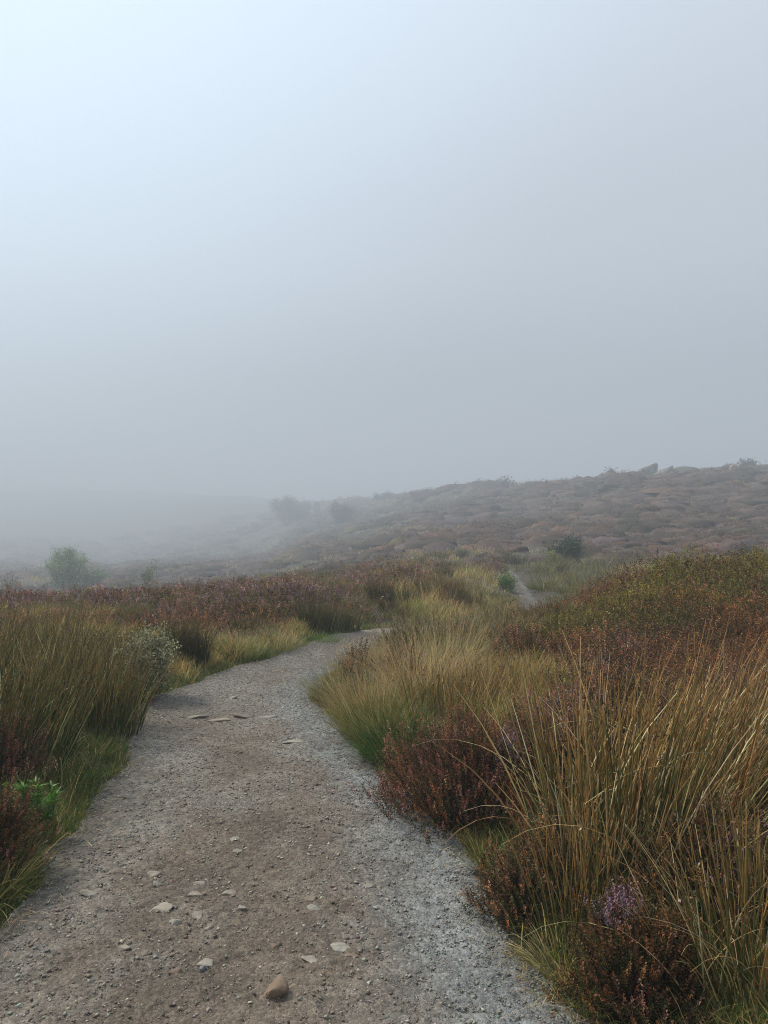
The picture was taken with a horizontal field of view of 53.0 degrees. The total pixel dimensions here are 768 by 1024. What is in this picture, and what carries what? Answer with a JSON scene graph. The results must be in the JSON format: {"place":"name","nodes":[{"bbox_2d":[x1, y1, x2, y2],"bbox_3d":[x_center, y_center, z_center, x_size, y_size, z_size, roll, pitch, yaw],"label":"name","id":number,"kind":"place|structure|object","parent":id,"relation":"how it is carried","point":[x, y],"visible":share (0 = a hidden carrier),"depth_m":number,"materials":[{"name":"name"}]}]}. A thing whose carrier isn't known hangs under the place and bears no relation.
{"place":"outdoors","nodes":[
{"label":"outdoors","id":0,"kind":"place"},
{"bbox_2d":[0,570,590,1023],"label":"path","id":1,"kind":"structure","parent":0,"point":[152,994],"depth_m":3.24,"materials":[{"name":"gravel"}]},
{"bbox_2d":[79,889,96,896],"bbox_3d":[-1.260,1.628,3.283,0.080,0.031,0.054,7,-3,-5],"label":"stone","id":2,"kind":"object","parent":1,"relation":"on","point":[84,892],"visible":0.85,"depth_m":3.27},
{"bbox_2d":[147,871,160,876],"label":"stone","id":3,"kind":"object","parent":1,"relation":"on","point":[153,873],"visible":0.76,"depth_m":3.47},
{"bbox_2d":[149,902,173,912],"bbox_3d":[-0.921,1.636,3.168,0.085,0.026,0.086,0,-1,40],"label":"stone","id":4,"kind":"object","parent":1,"relation":"on","point":[166,907],"visible":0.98,"depth_m":3.16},
{"bbox_2d":[168,966,182,974],"bbox_3d":[-0.737,1.635,2.729,0.040,0.026,0.048,-1,-1,43],"label":"stone","id":5,"kind":"object","parent":1,"relation":"on","point":[177,970],"visible":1,"depth_m":2.73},
{"bbox_2d":[185,891,202,896],"bbox_3d":[-0.810,1.639,3.300,0.079,0.020,0.053,2,-3,3],"label":"stone","id":6,"kind":"object","parent":1,"relation":"on","point":[195,893],"visible":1,"depth_m":3.29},
{"bbox_2d":[192,911,202,919],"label":"stone","id":7,"kind":"object","parent":1,"relation":"on","point":[198,915],"visible":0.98,"depth_m":3.11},
{"bbox_2d":[187,715,208,718],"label":"stone","id":8,"kind":"object","parent":1,"relation":"on","point":[196,716],"visible":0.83,"depth_m":6.24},
{"bbox_2d":[196,958,213,966],"bbox_3d":[-0.648,1.633,2.791,0.066,0.020,0.047,-3,-1,2],"label":"stone","id":9,"kind":"object","parent":1,"relation":"on","point":[206,962],"visible":0.94,"depth_m":2.78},
{"bbox_2d":[207,718,230,721],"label":"stone","id":10,"kind":"object","parent":1,"relation":"on","point":[219,719],"visible":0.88,"depth_m":6.14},
{"bbox_2d":[221,889,236,894],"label":"stone","id":11,"kind":"object","parent":1,"relation":"on","point":[229,892],"visible":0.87,"depth_m":3.31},
{"bbox_2d":[233,714,251,718],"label":"stone","id":12,"kind":"object","parent":1,"relation":"on","point":[243,716],"visible":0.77,"depth_m":6.26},
{"bbox_2d":[263,974,288,998],"bbox_3d":[-0.363,1.610,2.604,0.094,0.076,0.092,1,3,3],"label":"stone","id":13,"kind":"object","parent":1,"relation":"on","point":[278,986],"visible":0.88,"depth_m":2.57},
{"bbox_2d":[301,955,318,963],"bbox_3d":[-0.266,1.625,2.789,0.074,0.028,0.042,0,-1,19],"label":"stone","id":14,"kind":"object","parent":1,"relation":"on","point":[310,958],"visible":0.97,"depth_m":2.79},
{"bbox_2d":[330,942,349,951],"bbox_3d":[-0.158,1.633,2.882,0.078,0.037,0.071,0,-1,-25],"label":"stone","id":15,"kind":"object","parent":1,"relation":"on","point":[339,946],"visible":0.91,"depth_m":2.87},
{"bbox_2d":[0,470,767,1023],"bbox_3d":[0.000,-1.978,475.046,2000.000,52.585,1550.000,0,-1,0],"label":"ground","id":16,"kind":"structure","parent":0,"point":[86,514],"depth_m":514.02,"materials":[{"name":"soil"}]},
{"bbox_2d":[0,571,21,592],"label":"birch sapling","id":17,"kind":"object","parent":16,"relation":"on","point":[10,586],"visible":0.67,"depth_m":44.87,"materials":[{"name":"grey plant"}]},
{"bbox_2d":[0,698,56,790],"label":"heather bush","id":18,"kind":"object","parent":16,"relation":"on","point":[7,762],"visible":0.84,"depth_m":4.34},
{"bbox_2d":[0,603,66,712],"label":"rush clump","id":19,"kind":"object","parent":16,"relation":"on","point":[6,656],"visible":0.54,"depth_m":5.94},
{"bbox_2d":[4,777,63,841],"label":"leafy herb","id":20,"kind":"object","parent":16,"relation":"on","point":[37,800],"visible":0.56,"depth_m":3.80,"materials":[{"name":"green plant"}]},
{"bbox_2d":[0,599,68,650],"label":"rush clump","id":21,"kind":"object","parent":16,"relation":"on","point":[13,619],"visible":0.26,"depth_m":7.73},
{"bbox_2d":[0,758,70,820],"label":"grass tussock","id":22,"kind":"object","parent":16,"relation":"on","point":[38,779],"depth_m":4.15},
{"bbox_2d":[0,772,73,881],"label":"heather bush","id":23,"kind":"object","parent":16,"relation":"on","point":[14,818],"visible":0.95,"depth_m":3.43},
{"bbox_2d":[0,810,82,922],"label":"grass tussock","id":24,"kind":"object","parent":16,"relation":"on","point":[21,880],"depth_m":3.27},
{"bbox_2d":[0,624,126,780],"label":"rush clump","id":25,"kind":"object","parent":16,"relation":"on","point":[59,719],"visible":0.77,"depth_m":4.71,"materials":[{"name":"plant"}]},
{"bbox_2d":[40,544,96,589],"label":"bushy shrub","id":26,"kind":"object","parent":16,"relation":"on","point":[66,568],"visible":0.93,"depth_m":74.28,"materials":[{"name":"green plant"}]},
{"bbox_2d":[26,740,117,794],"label":"grass tussock","id":27,"kind":"object","parent":16,"relation":"on","point":[97,777],"depth_m":4.60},
{"bbox_2d":[0,595,153,702],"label":"rush clump","id":28,"kind":"object","parent":16,"relation":"on","point":[76,640],"visible":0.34,"depth_m":6.61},
{"bbox_2d":[16,589,138,656],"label":"rush clump","id":29,"kind":"object","parent":16,"relation":"on","point":[80,622],"visible":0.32,"depth_m":7.79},
{"bbox_2d":[75,565,110,587],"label":"bushy shrub","id":30,"kind":"object","parent":16,"relation":"on","point":[96,576],"visible":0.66,"depth_m":79.53,"materials":[{"name":"green plant"}]},
{"bbox_2d":[7,625,182,742],"bbox_3d":[-2.205,1.268,5.769,1.185,0.902,1.270,1,-1,-43],"label":"rush clump","id":31,"kind":"object","parent":16,"relation":"on","point":[109,705],"visible":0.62,"depth_m":5.62,"materials":[{"name":"plant"}]},
{"bbox_2d":[62,726,134,763],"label":"grass tussock","id":32,"kind":"object","parent":16,"relation":"on","point":[108,751],"depth_m":5.10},
{"bbox_2d":[110,614,181,700],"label":"willow shrub","id":33,"kind":"object","parent":16,"relation":"on","point":[161,646],"visible":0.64,"depth_m":6.82,"materials":[{"name":"green plant"}]},
{"bbox_2d":[137,559,158,588],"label":"birch sapling","id":34,"kind":"object","parent":16,"relation":"on","point":[147,578],"visible":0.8,"depth_m":49.86,"materials":[{"name":"green plant"}]},
{"bbox_2d":[152,616,195,652],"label":"rush clump","id":35,"kind":"object","parent":16,"relation":"on","point":[167,629],"visible":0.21,"depth_m":8.47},
{"bbox_2d":[165,614,220,668],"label":"rush clump","id":36,"kind":"object","parent":16,"relation":"on","point":[191,644],"visible":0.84,"depth_m":8.15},
{"bbox_2d":[212,625,272,660],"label":"grass tussock","id":37,"kind":"object","parent":16,"relation":"on","point":[255,656],"depth_m":8.82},
{"bbox_2d":[223,609,275,639],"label":"rush clump","id":38,"kind":"object","parent":16,"relation":"on","point":[247,625],"visible":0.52,"depth_m":9.63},
{"bbox_2d":[238,645,275,660],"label":"grass tussock","id":39,"kind":"object","parent":16,"relation":"on","point":[262,657],"depth_m":8.90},
{"bbox_2d":[244,619,306,652],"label":"grass tussock","id":40,"kind":"object","parent":16,"relation":"on","point":[286,642],"depth_m":9.42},
{"bbox_2d":[267,495,312,525],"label":"broad shrub","id":41,"kind":"object","parent":16,"relation":"on","point":[289,512],"visible":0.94,"depth_m":287.55,"materials":[{"name":"grey plant"}]},
{"bbox_2d":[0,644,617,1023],"bbox_3d":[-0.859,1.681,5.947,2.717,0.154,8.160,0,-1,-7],"label":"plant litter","id":42,"kind":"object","parent":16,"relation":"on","point":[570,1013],"visible":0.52,"depth_m":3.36,"materials":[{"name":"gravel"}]},
{"bbox_2d":[289,591,341,634],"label":"rush clump","id":43,"kind":"object","parent":16,"relation":"on","point":[326,623],"visible":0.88,"depth_m":10.80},
{"bbox_2d":[296,628,344,643],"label":"grass tussock","id":44,"kind":"object","parent":16,"relation":"on","point":[318,637],"depth_m":10.25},
{"bbox_2d":[287,645,385,705],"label":"grass tussock","id":45,"kind":"object","parent":16,"relation":"on","point":[316,694],"depth_m":6.80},
{"bbox_2d":[327,499,356,524],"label":"pointed shrub","id":46,"kind":"object","parent":16,"relation":"on","point":[340,514],"visible":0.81,"depth_m":203.63,"materials":[{"name":"grey plant"}]},
{"bbox_2d":[328,599,364,632],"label":"rush clump","id":47,"kind":"object","parent":16,"relation":"on","point":[350,623],"visible":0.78,"depth_m":11.22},
{"bbox_2d":[326,635,377,684],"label":"heather bush","id":48,"kind":"object","parent":16,"relation":"on","point":[351,654],"visible":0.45,"depth_m":7.11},
{"bbox_2d":[326,637,390,668],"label":"grass tussock","id":49,"kind":"object","parent":16,"relation":"on","point":[348,652],"depth_m":8.18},
{"bbox_2d":[300,650,424,719],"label":"grass tussock","id":50,"kind":"object","parent":16,"relation":"on","point":[359,692],"depth_m":6.34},
{"bbox_2d":[306,657,451,744],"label":"grass tussock","id":51,"kind":"object","parent":16,"relation":"on","point":[350,718],"depth_m":5.68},
{"bbox_2d":[360,577,402,605],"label":"rush clump","id":52,"kind":"object","parent":16,"relation":"on","point":[388,591],"visible":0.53,"depth_m":13.50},
{"bbox_2d":[0,459,767,737],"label":"heather cover","id":53,"kind":"object","parent":16,"relation":"on","point":[601,524],"visible":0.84,"depth_m":50.55,"materials":[{"name":"plant"}]},
{"bbox_2d":[0,466,767,1023],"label":"moor grass","id":54,"kind":"structure","parent":16,"relation":"on","point":[474,574],"depth_m":10.52,"materials":[{"name":"plant"}]},
{"bbox_2d":[340,628,427,674],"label":"grass tussock","id":55,"kind":"object","parent":16,"relation":"on","point":[374,649],"depth_m":7.49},
{"bbox_2d":[372,490,396,500],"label":"leafy bush","id":56,"kind":"object","parent":16,"relation":"on","point":[388,495],"visible":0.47,"depth_m":269.56,"materials":[{"name":"grey plant"}]},
{"bbox_2d":[372,592,411,615],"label":"rush tuft","id":57,"kind":"object","parent":16,"relation":"on","point":[386,607],"visible":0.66,"depth_m":13.10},
{"bbox_2d":[336,693,455,767],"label":"grass tussock","id":58,"kind":"object","parent":16,"relation":"on","point":[370,747],"depth_m":5.25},
{"bbox_2d":[372,630,423,681],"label":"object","id":59,"kind":"object","parent":16,"relation":"on","point":[394,657],"visible":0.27,"depth_m":6.97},
{"bbox_2d":[369,611,431,651],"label":"rush tuft","id":60,"kind":"object","parent":16,"relation":"on","point":[383,631],"visible":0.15,"depth_m":9.17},
{"bbox_2d":[391,583,423,605],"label":"rush tuft","id":61,"kind":"object","parent":16,"relation":"on","point":[407,594],"visible":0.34,"depth_m":14.46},
{"bbox_2d":[366,615,448,649],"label":"grass tussock","id":62,"kind":"object","parent":16,"relation":"on","point":[397,630],"depth_m":9.17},
{"bbox_2d":[395,596,438,615],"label":"grass tussock","id":63,"kind":"object","parent":16,"relation":"on","point":[418,606],"depth_m":13.76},
{"bbox_2d":[387,609,458,652],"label":"rush tuft","id":64,"kind":"object","parent":16,"relation":"on","point":[417,630],"visible":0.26,"depth_m":8.42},
{"bbox_2d":[345,615,507,706],"bbox_3d":[0.349,1.258,6.595,1.447,0.767,1.490,0,-1,0],"label":"grass tussock","id":65,"kind":"object","parent":16,"relation":"on","point":[429,668],"depth_m":6.55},
{"bbox_2d":[412,598,460,615],"bbox_3d":[0.830,1.752,14.406,1.394,0.335,1.452,0,-1,-26],"label":"grass hummock","id":66,"kind":"object","parent":16,"relation":"on","point":[437,607],"depth_m":14.24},
{"bbox_2d":[420,547,459,556],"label":"grass hummock","id":67,"kind":"object","parent":16,"relation":"on","point":[439,552],"depth_m":46.27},
{"bbox_2d":[410,571,475,604],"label":"rush clump","id":68,"kind":"object","parent":16,"relation":"on","point":[450,583],"visible":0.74,"depth_m":15.70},
{"bbox_2d":[431,563,456,580],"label":"rush tuft","id":69,"kind":"object","parent":16,"relation":"on","point":[440,570],"visible":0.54,"depth_m":21.84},
{"bbox_2d":[384,599,518,670],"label":"grass tussock","id":70,"kind":"object","parent":16,"relation":"on","point":[460,646],"depth_m":7.57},
{"bbox_2d":[431,578,471,595],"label":"rush tuft","id":71,"kind":"object","parent":16,"relation":"on","point":[452,586],"visible":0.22,"depth_m":16.27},
{"bbox_2d":[390,645,526,727],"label":"rush clump","id":72,"kind":"object","parent":16,"relation":"on","point":[463,681],"visible":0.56,"depth_m":5.82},
{"bbox_2d":[435,618,485,642],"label":"heather bush","id":73,"kind":"object","parent":16,"relation":"on","point":[455,626],"visible":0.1,"depth_m":8.83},
{"bbox_2d":[454,548,469,559],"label":"rush tuft","id":74,"kind":"object","parent":16,"relation":"on","point":[461,554],"visible":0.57,"depth_m":43.38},
{"bbox_2d":[348,684,576,844],"bbox_3d":[0.442,1.485,4.335,1.282,0.955,1.224,0,-1,0],"label":"heather bush","id":75,"kind":"object","parent":16,"relation":"on","point":[447,782],"visible":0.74,"depth_m":4.15,"materials":[{"name":"plant"}]},
{"bbox_2d":[451,587,488,609],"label":"rush tuft","id":76,"kind":"object","parent":16,"relation":"on","point":[470,600],"visible":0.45,"depth_m":15.40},
{"bbox_2d":[451,606,488,622],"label":"rush tuft","id":77,"kind":"object","parent":16,"relation":"on","point":[471,614],"visible":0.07,"depth_m":11.34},
{"bbox_2d":[442,612,498,629],"bbox_3d":[1.283,1.492,9.832,1.395,0.435,1.397,0,-1,-18],"label":"grass hummock","id":78,"kind":"object","parent":16,"relation":"on","point":[465,619],"depth_m":10.09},
{"bbox_2d":[443,834,511,880],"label":"grass tussock","id":79,"kind":"object","parent":16,"relation":"on","point":[471,855],"depth_m":3.72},
{"bbox_2d":[434,613,523,656],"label":"rush clump","id":80,"kind":"object","parent":16,"relation":"on","point":[497,625],"visible":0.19,"depth_m":8.30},
{"bbox_2d":[441,596,561,639],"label":"grass tussock","id":81,"kind":"object","parent":16,"relation":"on","point":[499,617],"depth_m":8.98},
{"bbox_2d":[492,547,514,556],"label":"rush tuft","id":82,"kind":"object","parent":16,"relation":"on","point":[508,553],"visible":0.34,"depth_m":39.44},
{"bbox_2d":[483,603,524,615],"bbox_3d":[2.247,1.960,15.473,1.186,0.368,1.259,1,-1,-43],"label":"grass hummock","id":83,"kind":"object","parent":16,"relation":"on","point":[506,607],"depth_m":15.32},
{"bbox_2d":[477,611,531,637],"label":"rush tuft","id":84,"kind":"object","parent":16,"relation":"on","point":[520,614],"visible":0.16,"depth_m":9.02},
{"bbox_2d":[486,593,524,604],"bbox_3d":[2.466,1.902,16.709,1.238,0.298,1.297,0,-1,-18],"label":"grass hummock","id":85,"kind":"object","parent":16,"relation":"on","point":[514,599],"depth_m":16.53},
{"bbox_2d":[496,568,517,592],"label":"leafy bush","id":86,"kind":"object","parent":16,"relation":"on","point":[504,580],"visible":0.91,"depth_m":20.91,"materials":[{"name":"green plant"}]},
{"bbox_2d":[498,475,516,487],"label":"ridge bush","id":87,"kind":"object","parent":16,"relation":"on","point":[504,483],"visible":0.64,"depth_m":179.56,"materials":[{"name":"grey plant"}]},
{"bbox_2d":[470,617,557,666],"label":"heather bush","id":88,"kind":"object","parent":16,"relation":"on","point":[511,638],"visible":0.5,"depth_m":7.46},
{"bbox_2d":[506,553,530,564],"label":"rush tuft","id":89,"kind":"object","parent":16,"relation":"on","point":[519,559],"visible":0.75,"depth_m":37.70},
{"bbox_2d":[455,796,587,935],"bbox_3d":[0.593,1.556,3.219,0.626,0.661,0.620,0,-1,0],"label":"heather bush","id":90,"kind":"object","parent":16,"relation":"on","point":[506,878],"visible":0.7,"depth_m":3.14,"materials":[{"name":"plant"}]},
{"bbox_2d":[489,596,566,628],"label":"rush clump","id":91,"kind":"object","parent":16,"relation":"on","point":[527,612],"visible":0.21,"depth_m":9.51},
{"bbox_2d":[457,642,600,707],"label":"rush clump","id":92,"kind":"object","parent":16,"relation":"on","point":[513,669],"visible":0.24,"depth_m":6.28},
{"bbox_2d":[527,562,556,572],"bbox_3d":[6.459,2.230,30.984,1.587,0.595,1.689,0,-1,5],"label":"grass hummock","id":93,"kind":"object","parent":16,"relation":"on","point":[535,566],"depth_m":31.06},
{"bbox_2d":[520,574,569,590],"bbox_3d":[4.584,1.986,21.834,1.630,0.512,1.696,0,-1,-2],"label":"grass hummock","id":94,"kind":"object","parent":16,"relation":"on","point":[539,586],"depth_m":21.69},
{"bbox_2d":[494,915,603,1004],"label":"grass tussock","id":95,"kind":"object","parent":16,"relation":"on","point":[526,953],"depth_m":2.84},
{"bbox_2d":[543,549,561,565],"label":"gorse bush","id":96,"kind":"object","parent":16,"relation":"on","point":[552,555],"visible":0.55,"depth_m":35.42,"materials":[{"name":"green plant"}]},
{"bbox_2d":[484,667,633,803],"bbox_3d":[1.001,1.433,4.506,1.057,1.008,1.007,0,-1,0],"label":"heather bush","id":97,"kind":"object","parent":16,"relation":"on","point":[546,707],"visible":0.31,"depth_m":4.46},
{"bbox_2d":[535,593,592,628],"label":"rush tuft","id":98,"kind":"object","parent":16,"relation":"on","point":[561,606],"visible":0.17,"depth_m":9.41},
{"bbox_2d":[542,531,586,563],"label":"evergreen bush","id":99,"kind":"object","parent":16,"relation":"on","point":[568,546],"visible":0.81,"depth_m":36.59,"materials":[{"name":"green plant"}]},
{"bbox_2d":[550,583,586,593],"bbox_3d":[4.766,1.972,19.975,1.117,0.315,1.058,0,-1,23],"label":"grass hummock","id":100,"kind":"object","parent":16,"relation":"on","point":[563,588],"depth_m":19.99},
{"bbox_2d":[499,772,656,962],"bbox_3d":[0.744,1.367,3.007,0.605,0.683,0.640,0,-1,0],"label":"rush clump","id":101,"kind":"object","parent":16,"relation":"on","point":[584,870],"visible":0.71,"depth_m":2.98,"materials":[{"name":"plant"}]},
{"bbox_2d":[530,971,626,1023],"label":"grass tussock","id":102,"kind":"object","parent":16,"relation":"on","point":[588,1015],"depth_m":2.57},
{"bbox_2d":[417,620,767,908],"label":"rush clump","id":103,"kind":"object","parent":16,"relation":"on","point":[627,794],"visible":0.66,"depth_m":3.25,"materials":[{"name":"plant"}]},
{"bbox_2d":[545,620,663,693],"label":"heather bush","id":104,"kind":"object","parent":16,"relation":"on","point":[610,648],"visible":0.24,"depth_m":6.55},
{"bbox_2d":[531,623,692,751],"bbox_3d":[1.523,1.292,5.102,1.144,1.095,1.038,-1,-1,42],"label":"heather bush","id":105,"kind":"object","parent":16,"relation":"on","point":[611,681],"visible":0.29,"depth_m":5.06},
{"bbox_2d":[543,669,715,779],"bbox_3d":[1.474,1.333,4.685,0.971,0.587,0.857,0,-1,-18],"label":"rush clump","id":106,"kind":"object","parent":16,"relation":"on","point":[625,744],"visible":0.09,"depth_m":4.70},
{"bbox_2d":[541,866,735,1023],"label":"heather bush","id":107,"kind":"object","parent":16,"relation":"on","point":[638,971],"visible":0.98,"depth_m":2.50,"materials":[{"name":"plant"}]},
{"bbox_2d":[567,670,718,731],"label":"rush clump","id":108,"kind":"object","parent":16,"relation":"on","point":[668,694],"visible":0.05,"depth_m":5.30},
{"bbox_2d":[522,741,767,1022],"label":"rush clump","id":109,"kind":"object","parent":16,"relation":"on","point":[733,948],"visible":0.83,"depth_m":2.57,"materials":[{"name":"plant"}]},
{"bbox_2d":[641,462,657,474],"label":"boulder","id":110,"kind":"object","parent":16,"relation":"on","point":[651,469],"visible":0.72,"depth_m":123.55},
{"bbox_2d":[547,611,767,868],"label":"rush clump","id":111,"kind":"object","parent":16,"relation":"on","point":[747,720],"visible":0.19,"depth_m":3.59,"materials":[{"name":"plant"}]},
{"bbox_2d":[653,465,673,473],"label":"boulder","id":112,"kind":"object","parent":16,"relation":"on","point":[668,469],"visible":0.37,"depth_m":121.23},
{"bbox_2d":[673,466,699,472],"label":"outcrop","id":113,"kind":"object","parent":16,"relation":"on","point":[681,469],"visible":0.21,"depth_m":121.81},
{"bbox_2d":[606,790,767,938],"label":"heather bush","id":114,"kind":"object","parent":16,"relation":"on","point":[688,842],"visible":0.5,"depth_m":2.95,"materials":[{"name":"plant"}]},
{"bbox_2d":[662,731,767,926],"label":"rush clump","id":115,"kind":"object","parent":16,"relation":"on","point":[766,868],"visible":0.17,"depth_m":2.94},
{"bbox_2d":[735,457,758,465],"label":"ridge bush","id":116,"kind":"object","parent":16,"relation":"on","point":[745,462],"visible":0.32,"depth_m":137.77,"materials":[{"name":"grey plant"}]},
{"bbox_2d":[0,614,767,1023],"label":"verge grass","id":117,"kind":"structure","parent":0,"point":[76,810],"depth_m":3.94,"materials":[{"name":"plant"}]},
{"bbox_2d":[0,0,767,501],"label":"sky","id":118,"kind":"structure","parent":0,"point":[312,250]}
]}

